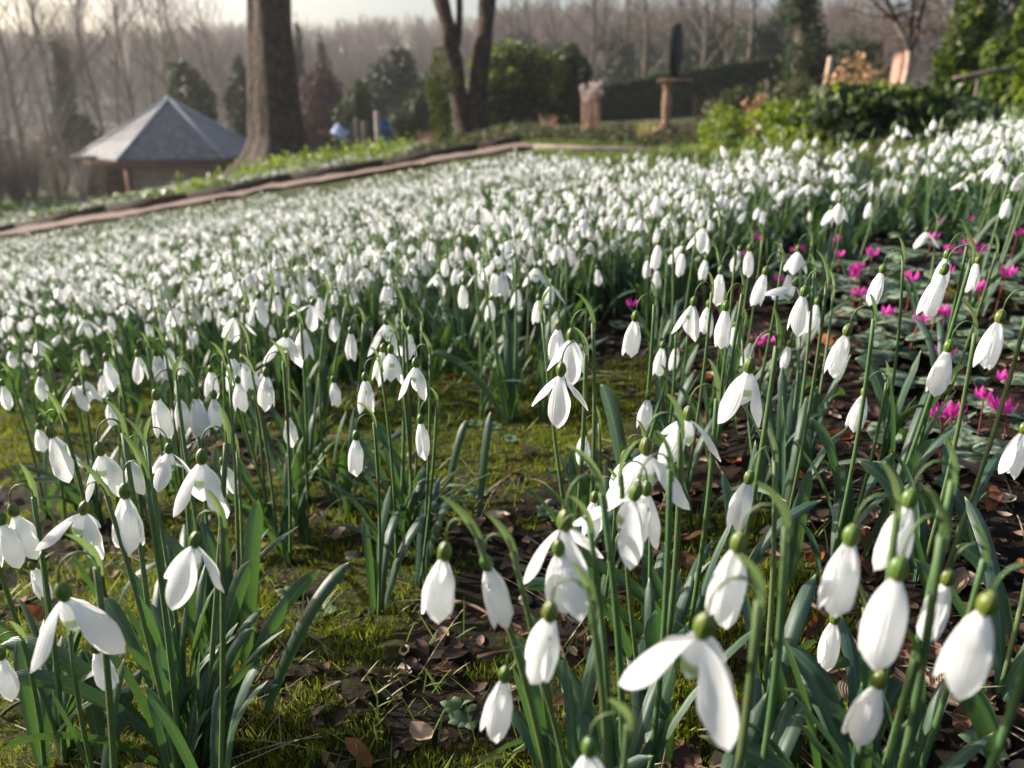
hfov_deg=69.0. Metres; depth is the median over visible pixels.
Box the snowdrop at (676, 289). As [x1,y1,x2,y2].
[660,204,679,312]
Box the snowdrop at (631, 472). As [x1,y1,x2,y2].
[522,393,711,663]
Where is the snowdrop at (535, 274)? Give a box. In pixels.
[519,243,576,390]
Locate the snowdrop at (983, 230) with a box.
[966,132,1013,259]
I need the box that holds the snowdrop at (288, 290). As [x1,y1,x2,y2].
[260,269,294,406]
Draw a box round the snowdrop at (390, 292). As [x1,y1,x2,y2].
[388,268,401,386]
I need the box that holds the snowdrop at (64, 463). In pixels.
[44,389,155,615]
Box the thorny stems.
[691,86,717,130]
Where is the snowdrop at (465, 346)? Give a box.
[450,255,533,382]
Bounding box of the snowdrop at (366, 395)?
[317,347,468,565]
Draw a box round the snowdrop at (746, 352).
[740,314,831,503]
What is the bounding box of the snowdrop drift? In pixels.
[0,100,1023,415]
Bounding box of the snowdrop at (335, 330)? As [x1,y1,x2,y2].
[282,292,400,477]
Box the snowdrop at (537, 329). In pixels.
[530,227,553,343]
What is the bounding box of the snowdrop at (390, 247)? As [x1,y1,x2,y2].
[374,226,403,356]
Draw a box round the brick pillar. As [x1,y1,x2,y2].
[890,53,914,82]
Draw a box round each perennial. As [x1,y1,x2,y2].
[702,83,754,136]
[753,69,814,147]
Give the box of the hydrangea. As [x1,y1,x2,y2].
[821,51,888,86]
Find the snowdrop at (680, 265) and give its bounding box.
[640,225,695,387]
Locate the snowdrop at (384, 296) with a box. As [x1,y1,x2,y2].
[380,267,423,408]
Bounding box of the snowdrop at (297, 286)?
[293,271,301,309]
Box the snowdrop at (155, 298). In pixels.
[149,276,186,355]
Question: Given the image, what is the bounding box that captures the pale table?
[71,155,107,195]
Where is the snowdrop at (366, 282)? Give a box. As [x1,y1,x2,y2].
[348,261,374,371]
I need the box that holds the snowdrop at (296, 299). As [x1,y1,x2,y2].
[291,277,344,409]
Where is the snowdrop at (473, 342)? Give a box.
[468,243,485,366]
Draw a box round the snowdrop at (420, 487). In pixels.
[347,318,492,548]
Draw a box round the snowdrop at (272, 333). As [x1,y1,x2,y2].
[247,310,275,416]
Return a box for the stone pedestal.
[653,79,692,135]
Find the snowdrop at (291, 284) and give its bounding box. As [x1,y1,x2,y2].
[283,265,293,392]
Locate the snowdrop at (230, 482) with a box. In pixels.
[169,434,274,584]
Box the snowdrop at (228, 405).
[216,308,240,429]
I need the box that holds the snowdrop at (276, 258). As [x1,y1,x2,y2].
[266,235,292,376]
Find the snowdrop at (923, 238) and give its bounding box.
[888,208,938,317]
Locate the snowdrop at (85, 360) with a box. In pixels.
[81,333,127,413]
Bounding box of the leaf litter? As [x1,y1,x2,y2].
[0,162,1023,767]
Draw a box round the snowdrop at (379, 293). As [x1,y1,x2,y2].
[358,238,389,340]
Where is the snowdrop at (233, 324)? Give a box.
[203,286,262,441]
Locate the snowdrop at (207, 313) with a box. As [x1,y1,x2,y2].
[197,292,228,415]
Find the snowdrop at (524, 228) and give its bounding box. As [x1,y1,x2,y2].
[521,203,564,314]
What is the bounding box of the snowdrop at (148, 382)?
[120,285,189,404]
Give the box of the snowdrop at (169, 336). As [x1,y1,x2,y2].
[159,306,225,428]
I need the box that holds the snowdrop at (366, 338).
[349,274,368,371]
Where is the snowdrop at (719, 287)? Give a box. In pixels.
[636,242,736,466]
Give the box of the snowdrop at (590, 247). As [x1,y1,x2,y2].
[579,225,596,325]
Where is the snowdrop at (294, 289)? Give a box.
[284,263,298,332]
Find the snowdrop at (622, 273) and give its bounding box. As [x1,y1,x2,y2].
[611,189,645,309]
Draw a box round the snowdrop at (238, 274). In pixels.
[227,253,274,383]
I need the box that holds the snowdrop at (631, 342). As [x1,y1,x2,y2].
[590,280,658,470]
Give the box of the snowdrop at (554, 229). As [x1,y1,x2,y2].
[523,206,560,321]
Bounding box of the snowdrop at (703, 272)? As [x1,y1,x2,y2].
[698,239,788,366]
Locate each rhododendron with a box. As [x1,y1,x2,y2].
[448,39,572,127]
[543,41,594,127]
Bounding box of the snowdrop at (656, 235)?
[645,213,662,342]
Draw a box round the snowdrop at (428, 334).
[407,254,445,350]
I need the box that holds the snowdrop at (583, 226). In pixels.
[559,200,637,331]
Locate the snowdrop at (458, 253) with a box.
[429,228,468,356]
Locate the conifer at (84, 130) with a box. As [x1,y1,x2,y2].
[48,33,100,173]
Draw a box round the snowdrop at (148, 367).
[141,301,167,390]
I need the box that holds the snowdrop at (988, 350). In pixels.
[909,267,1023,571]
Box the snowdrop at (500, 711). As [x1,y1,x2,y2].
[480,633,618,767]
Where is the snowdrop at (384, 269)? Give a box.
[370,242,399,353]
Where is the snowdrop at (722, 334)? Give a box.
[646,266,785,533]
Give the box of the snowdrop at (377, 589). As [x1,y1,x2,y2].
[348,402,454,615]
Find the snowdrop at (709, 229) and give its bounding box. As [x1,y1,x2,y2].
[686,204,712,299]
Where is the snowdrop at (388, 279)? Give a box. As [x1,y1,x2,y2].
[386,250,397,379]
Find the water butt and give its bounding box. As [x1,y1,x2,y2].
[374,120,390,147]
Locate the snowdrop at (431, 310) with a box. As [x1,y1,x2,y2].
[419,239,455,344]
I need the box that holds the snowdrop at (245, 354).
[214,283,255,416]
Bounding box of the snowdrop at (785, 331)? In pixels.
[782,248,849,368]
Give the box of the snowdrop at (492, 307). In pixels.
[462,294,508,371]
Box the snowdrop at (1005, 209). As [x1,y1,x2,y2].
[960,177,1023,316]
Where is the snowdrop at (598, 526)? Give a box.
[576,468,620,631]
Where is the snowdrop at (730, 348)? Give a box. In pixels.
[722,307,746,423]
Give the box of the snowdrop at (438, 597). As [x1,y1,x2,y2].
[421,495,651,767]
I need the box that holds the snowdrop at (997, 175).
[968,140,1023,311]
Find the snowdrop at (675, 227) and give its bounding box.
[671,205,688,311]
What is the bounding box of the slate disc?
[669,22,682,78]
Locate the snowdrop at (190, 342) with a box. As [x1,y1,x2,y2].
[185,320,226,431]
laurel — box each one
[924,0,1021,83]
[928,0,1001,99]
[974,0,1023,112]
[1008,63,1023,119]
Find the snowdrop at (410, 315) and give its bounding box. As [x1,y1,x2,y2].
[405,243,424,350]
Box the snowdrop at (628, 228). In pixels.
[602,199,634,311]
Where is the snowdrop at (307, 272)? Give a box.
[297,254,329,326]
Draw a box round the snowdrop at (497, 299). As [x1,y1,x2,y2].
[453,237,502,342]
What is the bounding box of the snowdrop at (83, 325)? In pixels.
[73,303,121,441]
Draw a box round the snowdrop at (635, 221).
[630,196,658,306]
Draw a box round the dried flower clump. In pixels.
[580,80,602,132]
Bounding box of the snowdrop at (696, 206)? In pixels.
[692,183,705,310]
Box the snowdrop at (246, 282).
[220,255,251,392]
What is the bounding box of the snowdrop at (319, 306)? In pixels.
[260,276,323,412]
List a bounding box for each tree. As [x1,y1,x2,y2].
[0,0,36,87]
[0,0,48,161]
[0,0,87,184]
[0,0,90,156]
[0,0,128,176]
[15,0,129,122]
[27,0,147,137]
[28,0,204,119]
[36,0,112,118]
[71,0,174,126]
[89,0,222,92]
[91,0,192,105]
[112,0,221,74]
[149,0,246,124]
[151,0,246,129]
[166,57,218,123]
[221,0,314,175]
[222,53,247,138]
[416,67,452,130]
[432,0,495,134]
[463,0,553,52]
[473,0,607,72]
[497,0,585,47]
[509,30,552,118]
[535,0,672,87]
[549,42,582,79]
[566,0,640,83]
[578,21,640,84]
[580,0,677,78]
[606,10,669,78]
[619,0,710,77]
[631,0,701,66]
[646,34,694,76]
[652,1,740,68]
[659,0,776,66]
[669,0,757,39]
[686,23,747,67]
[689,0,760,60]
[689,0,768,62]
[722,19,778,58]
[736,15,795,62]
[747,0,843,48]
[770,0,833,93]
[816,0,975,86]
[833,0,902,52]
[918,0,960,38]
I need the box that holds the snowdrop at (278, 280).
[274,250,313,369]
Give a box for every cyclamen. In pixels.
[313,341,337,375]
[609,298,670,336]
[717,251,756,277]
[739,330,803,375]
[748,205,1023,388]
[754,233,780,262]
[764,274,795,303]
[775,245,805,269]
[790,223,810,243]
[809,249,867,284]
[811,234,843,278]
[816,268,862,302]
[835,287,895,319]
[837,246,893,293]
[839,261,884,294]
[855,311,937,362]
[861,269,918,325]
[866,304,905,345]
[867,401,989,467]
[871,212,914,235]
[884,304,970,347]
[893,232,939,277]
[899,217,945,245]
[901,400,991,465]
[915,345,991,388]
[919,247,965,272]
[927,243,959,272]
[941,265,1022,327]
[943,393,1023,469]
[944,385,992,435]
[945,264,992,300]
[950,214,1005,243]
[963,238,1016,284]
[966,368,1023,429]
[969,280,1023,323]
[982,227,1023,266]
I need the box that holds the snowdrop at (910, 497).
[859,435,958,767]
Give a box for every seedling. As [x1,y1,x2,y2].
[275,586,302,598]
[315,599,339,616]
[440,696,474,718]
[448,704,482,729]
[466,487,487,497]
[469,419,484,425]
[492,421,501,428]
[504,434,519,441]
[536,505,554,516]
[549,510,559,521]
[958,725,1009,759]
[990,657,1013,674]
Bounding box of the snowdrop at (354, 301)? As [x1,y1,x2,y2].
[317,279,358,379]
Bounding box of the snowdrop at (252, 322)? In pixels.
[220,293,262,428]
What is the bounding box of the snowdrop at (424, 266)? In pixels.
[388,243,431,352]
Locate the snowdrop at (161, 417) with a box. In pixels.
[151,348,205,650]
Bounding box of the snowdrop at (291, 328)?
[290,251,321,374]
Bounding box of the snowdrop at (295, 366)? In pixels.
[266,263,298,375]
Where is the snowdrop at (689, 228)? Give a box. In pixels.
[649,202,693,327]
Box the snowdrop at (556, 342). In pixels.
[523,287,614,528]
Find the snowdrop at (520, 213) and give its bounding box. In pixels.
[507,189,524,336]
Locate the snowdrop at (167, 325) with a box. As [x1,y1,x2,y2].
[164,303,200,398]
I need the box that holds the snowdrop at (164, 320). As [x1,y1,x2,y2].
[144,302,175,402]
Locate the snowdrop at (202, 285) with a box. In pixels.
[195,263,221,361]
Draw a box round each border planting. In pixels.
[0,152,363,225]
[170,132,420,194]
[398,119,761,155]
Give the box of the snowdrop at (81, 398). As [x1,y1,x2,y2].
[12,360,121,531]
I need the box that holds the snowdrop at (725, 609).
[705,481,812,767]
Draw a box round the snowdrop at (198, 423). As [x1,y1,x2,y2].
[173,354,268,625]
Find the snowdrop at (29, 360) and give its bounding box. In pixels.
[21,334,57,425]
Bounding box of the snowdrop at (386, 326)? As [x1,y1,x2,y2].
[367,283,430,537]
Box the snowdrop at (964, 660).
[791,562,1023,767]
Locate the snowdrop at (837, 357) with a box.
[777,293,907,582]
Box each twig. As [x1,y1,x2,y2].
[0,701,19,717]
[255,634,306,682]
[454,600,506,630]
[477,647,525,658]
[519,555,552,560]
[600,544,673,554]
[804,725,824,740]
[811,602,861,645]
[952,553,969,568]
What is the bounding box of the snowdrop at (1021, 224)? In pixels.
[999,196,1023,260]
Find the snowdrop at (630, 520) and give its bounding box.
[479,430,675,767]
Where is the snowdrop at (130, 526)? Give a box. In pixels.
[15,433,276,767]
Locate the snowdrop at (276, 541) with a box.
[174,359,296,649]
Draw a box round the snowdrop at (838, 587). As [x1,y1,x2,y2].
[739,463,901,767]
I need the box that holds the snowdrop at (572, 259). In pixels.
[569,234,599,350]
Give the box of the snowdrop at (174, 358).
[121,324,190,488]
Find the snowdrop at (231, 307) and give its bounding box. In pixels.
[229,283,249,350]
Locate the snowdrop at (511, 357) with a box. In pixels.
[433,242,532,423]
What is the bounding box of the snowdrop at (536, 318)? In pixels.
[532,274,611,423]
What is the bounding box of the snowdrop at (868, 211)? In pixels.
[825,184,883,275]
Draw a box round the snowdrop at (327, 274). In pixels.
[325,252,338,321]
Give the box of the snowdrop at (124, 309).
[108,292,143,406]
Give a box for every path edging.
[0,136,520,235]
[534,144,675,153]
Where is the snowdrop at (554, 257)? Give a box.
[551,227,584,343]
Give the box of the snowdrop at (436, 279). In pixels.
[425,254,451,372]
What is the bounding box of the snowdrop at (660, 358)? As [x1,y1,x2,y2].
[653,321,694,459]
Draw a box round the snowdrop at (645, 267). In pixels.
[628,241,683,352]
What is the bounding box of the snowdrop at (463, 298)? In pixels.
[458,257,520,419]
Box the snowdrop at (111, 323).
[93,300,115,395]
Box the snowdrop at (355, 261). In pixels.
[349,237,379,350]
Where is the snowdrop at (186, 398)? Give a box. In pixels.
[183,308,202,428]
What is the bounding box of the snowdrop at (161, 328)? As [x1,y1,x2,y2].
[147,306,181,397]
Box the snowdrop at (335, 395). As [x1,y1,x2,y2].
[308,356,374,506]
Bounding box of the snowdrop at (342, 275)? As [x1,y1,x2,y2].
[338,247,374,394]
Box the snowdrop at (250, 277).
[235,255,261,376]
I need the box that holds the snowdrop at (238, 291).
[233,262,281,400]
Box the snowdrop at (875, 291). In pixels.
[855,236,924,462]
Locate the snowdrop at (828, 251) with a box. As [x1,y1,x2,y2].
[806,187,841,302]
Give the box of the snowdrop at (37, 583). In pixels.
[0,556,68,692]
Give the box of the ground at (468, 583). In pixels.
[0,39,1023,767]
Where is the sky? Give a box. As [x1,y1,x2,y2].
[0,0,1016,57]
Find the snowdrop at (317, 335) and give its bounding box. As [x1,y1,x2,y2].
[298,253,329,376]
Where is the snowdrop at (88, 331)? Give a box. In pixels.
[81,307,115,399]
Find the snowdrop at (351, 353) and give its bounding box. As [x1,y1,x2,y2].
[308,306,415,517]
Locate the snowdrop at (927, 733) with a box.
[783,524,989,767]
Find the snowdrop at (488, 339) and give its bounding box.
[475,254,497,383]
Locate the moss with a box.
[0,194,1022,767]
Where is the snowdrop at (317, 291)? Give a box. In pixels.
[316,273,322,345]
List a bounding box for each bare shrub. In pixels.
[0,74,63,198]
[0,102,40,198]
[0,127,53,204]
[15,101,90,198]
[62,138,110,195]
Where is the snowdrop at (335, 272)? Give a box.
[327,266,340,370]
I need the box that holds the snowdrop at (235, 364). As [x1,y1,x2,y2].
[218,321,272,535]
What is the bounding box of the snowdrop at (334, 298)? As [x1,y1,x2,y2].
[330,273,367,391]
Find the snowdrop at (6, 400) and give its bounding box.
[0,362,94,517]
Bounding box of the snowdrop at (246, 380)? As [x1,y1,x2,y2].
[215,329,329,535]
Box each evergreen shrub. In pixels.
[691,102,752,150]
[738,97,837,150]
[782,79,961,147]
[933,85,1006,138]
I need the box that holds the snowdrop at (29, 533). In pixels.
[7,464,105,761]
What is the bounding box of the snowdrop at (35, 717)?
[0,621,146,766]
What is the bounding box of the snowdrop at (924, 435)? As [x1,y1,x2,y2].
[900,219,975,453]
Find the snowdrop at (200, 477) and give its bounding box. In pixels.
[173,405,320,766]
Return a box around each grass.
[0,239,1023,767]
[0,248,1020,767]
[1,130,759,235]
[530,136,979,182]
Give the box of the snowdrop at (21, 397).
[0,323,44,433]
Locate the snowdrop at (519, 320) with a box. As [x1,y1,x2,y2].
[504,223,531,348]
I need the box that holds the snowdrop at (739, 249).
[728,224,768,379]
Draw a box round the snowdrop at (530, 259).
[526,231,570,350]
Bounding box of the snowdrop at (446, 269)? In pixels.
[442,238,488,372]
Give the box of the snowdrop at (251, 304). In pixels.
[218,273,262,369]
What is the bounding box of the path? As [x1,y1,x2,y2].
[0,143,677,234]
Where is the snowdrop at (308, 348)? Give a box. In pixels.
[263,291,335,504]
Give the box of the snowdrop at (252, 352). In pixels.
[251,273,263,376]
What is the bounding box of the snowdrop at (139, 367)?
[132,332,191,496]
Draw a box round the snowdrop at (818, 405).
[733,269,850,473]
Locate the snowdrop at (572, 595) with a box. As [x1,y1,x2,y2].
[523,444,750,767]
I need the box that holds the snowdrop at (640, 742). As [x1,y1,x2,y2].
[531,496,688,767]
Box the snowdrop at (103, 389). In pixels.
[98,358,142,456]
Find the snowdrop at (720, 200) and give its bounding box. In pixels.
[685,175,733,308]
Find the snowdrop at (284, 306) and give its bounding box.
[266,251,293,373]
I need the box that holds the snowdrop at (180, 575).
[143,488,266,767]
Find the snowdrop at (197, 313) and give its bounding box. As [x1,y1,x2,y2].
[184,293,200,366]
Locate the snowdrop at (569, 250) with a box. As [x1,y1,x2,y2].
[532,231,571,318]
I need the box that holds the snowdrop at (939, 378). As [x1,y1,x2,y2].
[858,299,977,592]
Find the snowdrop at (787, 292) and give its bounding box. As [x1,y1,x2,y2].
[742,253,878,496]
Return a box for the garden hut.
[78,95,246,196]
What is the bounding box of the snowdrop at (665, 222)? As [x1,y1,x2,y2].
[624,199,678,330]
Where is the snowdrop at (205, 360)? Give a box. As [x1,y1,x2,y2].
[172,324,208,393]
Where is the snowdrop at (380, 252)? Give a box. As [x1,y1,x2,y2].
[345,234,389,359]
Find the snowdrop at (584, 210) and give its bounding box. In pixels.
[558,192,593,329]
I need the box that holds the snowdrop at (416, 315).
[398,248,423,335]
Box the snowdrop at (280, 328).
[257,289,284,345]
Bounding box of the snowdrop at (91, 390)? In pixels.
[66,358,104,523]
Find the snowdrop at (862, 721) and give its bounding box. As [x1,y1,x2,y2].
[793,627,919,767]
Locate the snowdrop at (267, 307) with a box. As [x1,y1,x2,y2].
[256,287,284,384]
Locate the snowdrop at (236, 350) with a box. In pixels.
[233,272,251,363]
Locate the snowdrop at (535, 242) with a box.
[530,220,558,319]
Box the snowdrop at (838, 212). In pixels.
[799,181,850,315]
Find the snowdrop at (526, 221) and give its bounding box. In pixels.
[514,201,533,316]
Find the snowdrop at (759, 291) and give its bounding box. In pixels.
[718,241,816,461]
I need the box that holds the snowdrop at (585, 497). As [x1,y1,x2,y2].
[563,406,641,543]
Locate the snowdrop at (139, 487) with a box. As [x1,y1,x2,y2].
[123,417,213,725]
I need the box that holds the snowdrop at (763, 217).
[745,195,779,303]
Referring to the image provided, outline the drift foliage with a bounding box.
[0,137,1023,375]
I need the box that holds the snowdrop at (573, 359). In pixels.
[539,292,653,549]
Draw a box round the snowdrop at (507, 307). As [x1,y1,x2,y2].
[493,227,509,332]
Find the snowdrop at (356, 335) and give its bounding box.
[337,245,368,369]
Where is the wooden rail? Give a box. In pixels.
[953,66,1023,95]
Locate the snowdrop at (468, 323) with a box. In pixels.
[467,247,486,341]
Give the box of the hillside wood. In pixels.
[0,0,1014,124]
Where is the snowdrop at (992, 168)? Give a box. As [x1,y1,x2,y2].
[963,141,1003,258]
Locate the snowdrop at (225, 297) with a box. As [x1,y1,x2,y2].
[215,276,276,357]
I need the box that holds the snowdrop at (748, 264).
[731,223,794,406]
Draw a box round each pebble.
[345,550,361,560]
[375,401,383,405]
[477,689,487,694]
[519,594,532,605]
[545,499,556,506]
[855,618,861,632]
[1014,385,1023,391]
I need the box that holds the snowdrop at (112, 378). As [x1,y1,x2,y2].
[103,328,165,518]
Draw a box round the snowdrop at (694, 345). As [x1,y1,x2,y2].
[668,223,713,374]
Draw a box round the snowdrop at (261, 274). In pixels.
[255,247,297,384]
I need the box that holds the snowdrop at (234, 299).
[208,294,242,363]
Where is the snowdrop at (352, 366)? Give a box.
[336,263,357,380]
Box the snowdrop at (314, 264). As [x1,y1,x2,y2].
[305,242,331,367]
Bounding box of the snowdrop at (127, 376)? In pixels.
[112,323,138,416]
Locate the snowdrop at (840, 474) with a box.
[790,361,934,559]
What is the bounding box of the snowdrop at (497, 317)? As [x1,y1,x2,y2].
[471,221,518,345]
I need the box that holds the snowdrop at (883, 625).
[699,486,992,767]
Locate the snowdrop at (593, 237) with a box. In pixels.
[585,211,607,307]
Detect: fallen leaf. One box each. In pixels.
[26,605,45,621]
[332,526,345,539]
[345,737,372,766]
[374,668,401,686]
[423,661,462,675]
[449,373,456,379]
[493,513,512,539]
[501,468,523,472]
[503,547,525,561]
[520,442,533,459]
[552,695,563,705]
[653,541,663,554]
[656,494,691,507]
[664,533,686,542]
[671,551,706,570]
[680,530,701,543]
[688,372,713,381]
[696,362,709,368]
[697,411,705,434]
[698,302,716,313]
[720,644,747,659]
[721,457,741,463]
[737,701,742,724]
[738,695,743,705]
[754,355,767,364]
[801,749,812,762]
[805,615,824,635]
[808,547,823,564]
[817,334,833,344]
[824,425,842,429]
[828,429,853,439]
[829,401,843,408]
[829,669,838,681]
[836,401,853,405]
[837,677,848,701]
[845,456,896,471]
[860,527,874,548]
[861,553,877,576]
[875,449,889,456]
[892,707,905,720]
[902,634,911,655]
[929,669,944,690]
[934,448,941,455]
[949,737,977,761]
[952,510,958,519]
[952,566,968,593]
[952,704,971,730]
[957,457,998,480]
[963,602,1008,645]
[970,379,980,386]
[985,378,1000,382]
[985,485,1001,510]
[992,287,1005,297]
[1008,246,1019,252]
[1014,558,1023,572]
[1014,644,1020,652]
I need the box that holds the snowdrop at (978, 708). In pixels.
[914,422,1023,767]
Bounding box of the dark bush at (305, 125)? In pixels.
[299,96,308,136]
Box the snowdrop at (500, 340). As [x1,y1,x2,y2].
[478,249,503,388]
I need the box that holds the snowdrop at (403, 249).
[383,222,405,345]
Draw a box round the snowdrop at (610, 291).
[595,204,627,316]
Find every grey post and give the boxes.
[354,118,360,145]
[361,121,369,145]
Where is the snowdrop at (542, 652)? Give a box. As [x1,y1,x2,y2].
[525,561,609,767]
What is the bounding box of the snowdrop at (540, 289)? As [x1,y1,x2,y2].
[539,227,565,309]
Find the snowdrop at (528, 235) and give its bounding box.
[522,208,563,322]
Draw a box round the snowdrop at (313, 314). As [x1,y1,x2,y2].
[249,273,329,475]
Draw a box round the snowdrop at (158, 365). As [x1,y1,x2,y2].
[152,325,211,493]
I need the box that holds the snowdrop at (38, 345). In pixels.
[34,322,64,426]
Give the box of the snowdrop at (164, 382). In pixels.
[123,306,167,415]
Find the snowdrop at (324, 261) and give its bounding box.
[320,239,371,375]
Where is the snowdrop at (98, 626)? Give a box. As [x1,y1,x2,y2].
[30,534,124,767]
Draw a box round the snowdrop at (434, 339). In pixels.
[400,244,437,370]
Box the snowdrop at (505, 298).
[477,249,507,334]
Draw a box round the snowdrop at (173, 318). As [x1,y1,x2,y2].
[166,286,223,440]
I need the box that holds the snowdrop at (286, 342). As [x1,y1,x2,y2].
[263,301,309,499]
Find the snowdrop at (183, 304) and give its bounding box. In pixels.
[169,278,198,405]
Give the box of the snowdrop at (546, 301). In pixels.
[532,260,607,411]
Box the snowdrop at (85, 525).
[35,459,229,767]
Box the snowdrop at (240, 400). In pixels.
[226,353,321,549]
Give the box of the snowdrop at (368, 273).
[355,250,383,388]
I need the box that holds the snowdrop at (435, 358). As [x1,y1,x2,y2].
[389,270,440,378]
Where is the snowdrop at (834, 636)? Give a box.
[790,580,926,755]
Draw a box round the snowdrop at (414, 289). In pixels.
[408,260,466,380]
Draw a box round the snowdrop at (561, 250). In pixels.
[541,226,574,355]
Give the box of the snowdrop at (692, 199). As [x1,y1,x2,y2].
[685,171,703,298]
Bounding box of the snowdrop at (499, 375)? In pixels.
[482,247,509,425]
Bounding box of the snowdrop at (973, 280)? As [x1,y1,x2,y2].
[912,230,999,413]
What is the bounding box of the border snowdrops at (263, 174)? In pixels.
[0,140,427,230]
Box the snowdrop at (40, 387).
[35,348,124,511]
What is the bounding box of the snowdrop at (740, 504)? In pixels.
[673,428,852,767]
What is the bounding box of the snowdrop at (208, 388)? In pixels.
[204,341,243,530]
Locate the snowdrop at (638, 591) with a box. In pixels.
[525,359,730,673]
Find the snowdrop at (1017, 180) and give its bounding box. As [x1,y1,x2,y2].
[950,168,1023,309]
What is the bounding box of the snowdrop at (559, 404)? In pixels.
[532,327,628,551]
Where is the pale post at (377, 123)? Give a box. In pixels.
[374,111,380,147]
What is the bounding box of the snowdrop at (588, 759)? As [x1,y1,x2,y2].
[574,699,631,767]
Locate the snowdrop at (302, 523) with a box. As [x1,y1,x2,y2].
[277,388,361,544]
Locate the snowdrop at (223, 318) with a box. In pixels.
[198,293,228,374]
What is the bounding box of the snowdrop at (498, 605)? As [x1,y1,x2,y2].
[479,513,601,767]
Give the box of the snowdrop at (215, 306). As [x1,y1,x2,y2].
[207,283,229,351]
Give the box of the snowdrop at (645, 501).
[607,439,681,661]
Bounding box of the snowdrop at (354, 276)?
[330,266,380,366]
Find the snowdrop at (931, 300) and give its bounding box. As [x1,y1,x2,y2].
[889,231,975,508]
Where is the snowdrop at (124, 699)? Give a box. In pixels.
[52,628,142,767]
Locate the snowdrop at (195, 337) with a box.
[186,314,233,424]
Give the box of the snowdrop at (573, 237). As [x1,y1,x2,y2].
[531,211,576,299]
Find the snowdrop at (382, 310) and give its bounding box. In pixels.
[357,276,391,355]
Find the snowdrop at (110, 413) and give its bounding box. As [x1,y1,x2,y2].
[12,384,121,520]
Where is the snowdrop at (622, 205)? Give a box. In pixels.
[595,184,625,315]
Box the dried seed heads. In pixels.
[741,93,765,146]
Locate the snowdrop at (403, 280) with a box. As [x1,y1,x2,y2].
[389,261,414,357]
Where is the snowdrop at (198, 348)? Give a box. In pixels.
[182,265,211,365]
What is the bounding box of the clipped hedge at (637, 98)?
[545,39,884,124]
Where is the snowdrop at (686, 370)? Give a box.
[667,331,708,423]
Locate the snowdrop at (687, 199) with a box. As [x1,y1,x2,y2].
[677,177,705,283]
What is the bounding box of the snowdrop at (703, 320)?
[687,289,736,429]
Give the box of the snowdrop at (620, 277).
[606,190,640,311]
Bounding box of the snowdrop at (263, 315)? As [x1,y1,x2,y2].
[220,271,273,456]
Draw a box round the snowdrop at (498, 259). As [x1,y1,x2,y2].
[473,223,544,400]
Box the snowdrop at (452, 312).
[441,239,459,349]
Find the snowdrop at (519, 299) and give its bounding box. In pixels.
[499,267,557,397]
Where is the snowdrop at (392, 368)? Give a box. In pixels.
[348,318,450,548]
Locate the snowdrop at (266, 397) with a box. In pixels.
[229,340,324,565]
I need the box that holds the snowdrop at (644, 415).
[546,364,676,556]
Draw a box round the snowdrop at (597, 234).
[593,216,610,314]
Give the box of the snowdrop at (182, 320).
[141,310,185,387]
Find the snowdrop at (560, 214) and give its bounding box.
[547,192,572,326]
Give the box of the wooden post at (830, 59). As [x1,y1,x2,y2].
[823,56,833,84]
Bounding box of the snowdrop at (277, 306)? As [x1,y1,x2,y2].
[272,273,318,405]
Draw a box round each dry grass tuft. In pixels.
[64,161,91,201]
[411,130,439,145]
[534,114,558,129]
[634,120,658,136]
[678,121,697,134]
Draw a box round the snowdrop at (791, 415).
[770,332,801,502]
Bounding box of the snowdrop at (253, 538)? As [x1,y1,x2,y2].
[164,361,262,666]
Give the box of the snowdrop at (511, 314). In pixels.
[508,231,521,328]
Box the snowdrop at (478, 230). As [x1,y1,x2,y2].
[471,207,522,344]
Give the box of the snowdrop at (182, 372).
[116,339,210,440]
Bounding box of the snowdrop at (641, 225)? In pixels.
[633,203,653,322]
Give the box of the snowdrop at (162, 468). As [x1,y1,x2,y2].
[104,415,349,746]
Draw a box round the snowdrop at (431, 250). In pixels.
[408,225,434,342]
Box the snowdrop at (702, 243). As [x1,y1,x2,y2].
[686,194,750,348]
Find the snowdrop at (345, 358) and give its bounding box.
[315,286,359,386]
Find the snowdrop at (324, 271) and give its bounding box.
[320,255,356,370]
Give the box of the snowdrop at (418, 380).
[326,329,487,561]
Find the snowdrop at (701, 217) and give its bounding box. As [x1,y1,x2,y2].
[661,191,706,312]
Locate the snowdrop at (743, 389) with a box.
[718,307,821,577]
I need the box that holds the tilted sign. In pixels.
[331,124,348,148]
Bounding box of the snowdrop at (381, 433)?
[330,305,466,508]
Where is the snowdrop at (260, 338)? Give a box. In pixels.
[256,273,276,379]
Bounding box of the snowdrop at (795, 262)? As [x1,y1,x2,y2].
[775,226,813,384]
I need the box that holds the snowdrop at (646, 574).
[609,419,709,625]
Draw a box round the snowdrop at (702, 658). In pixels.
[619,553,766,767]
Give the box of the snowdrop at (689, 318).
[660,270,713,492]
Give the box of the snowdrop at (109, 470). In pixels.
[0,400,238,766]
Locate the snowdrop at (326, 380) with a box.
[299,261,345,411]
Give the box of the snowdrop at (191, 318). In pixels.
[187,298,219,375]
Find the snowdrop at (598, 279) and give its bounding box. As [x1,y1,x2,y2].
[561,253,602,357]
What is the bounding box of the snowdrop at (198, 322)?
[191,300,202,378]
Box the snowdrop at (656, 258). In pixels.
[644,217,717,393]
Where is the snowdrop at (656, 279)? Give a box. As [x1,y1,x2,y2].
[628,249,686,353]
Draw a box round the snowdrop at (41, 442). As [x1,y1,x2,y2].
[29,408,67,533]
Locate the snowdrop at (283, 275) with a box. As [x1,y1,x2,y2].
[281,262,296,339]
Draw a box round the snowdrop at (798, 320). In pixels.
[780,250,845,535]
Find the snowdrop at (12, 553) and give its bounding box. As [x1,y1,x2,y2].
[0,512,96,747]
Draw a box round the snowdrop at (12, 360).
[7,332,69,461]
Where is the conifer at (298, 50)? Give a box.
[293,13,319,152]

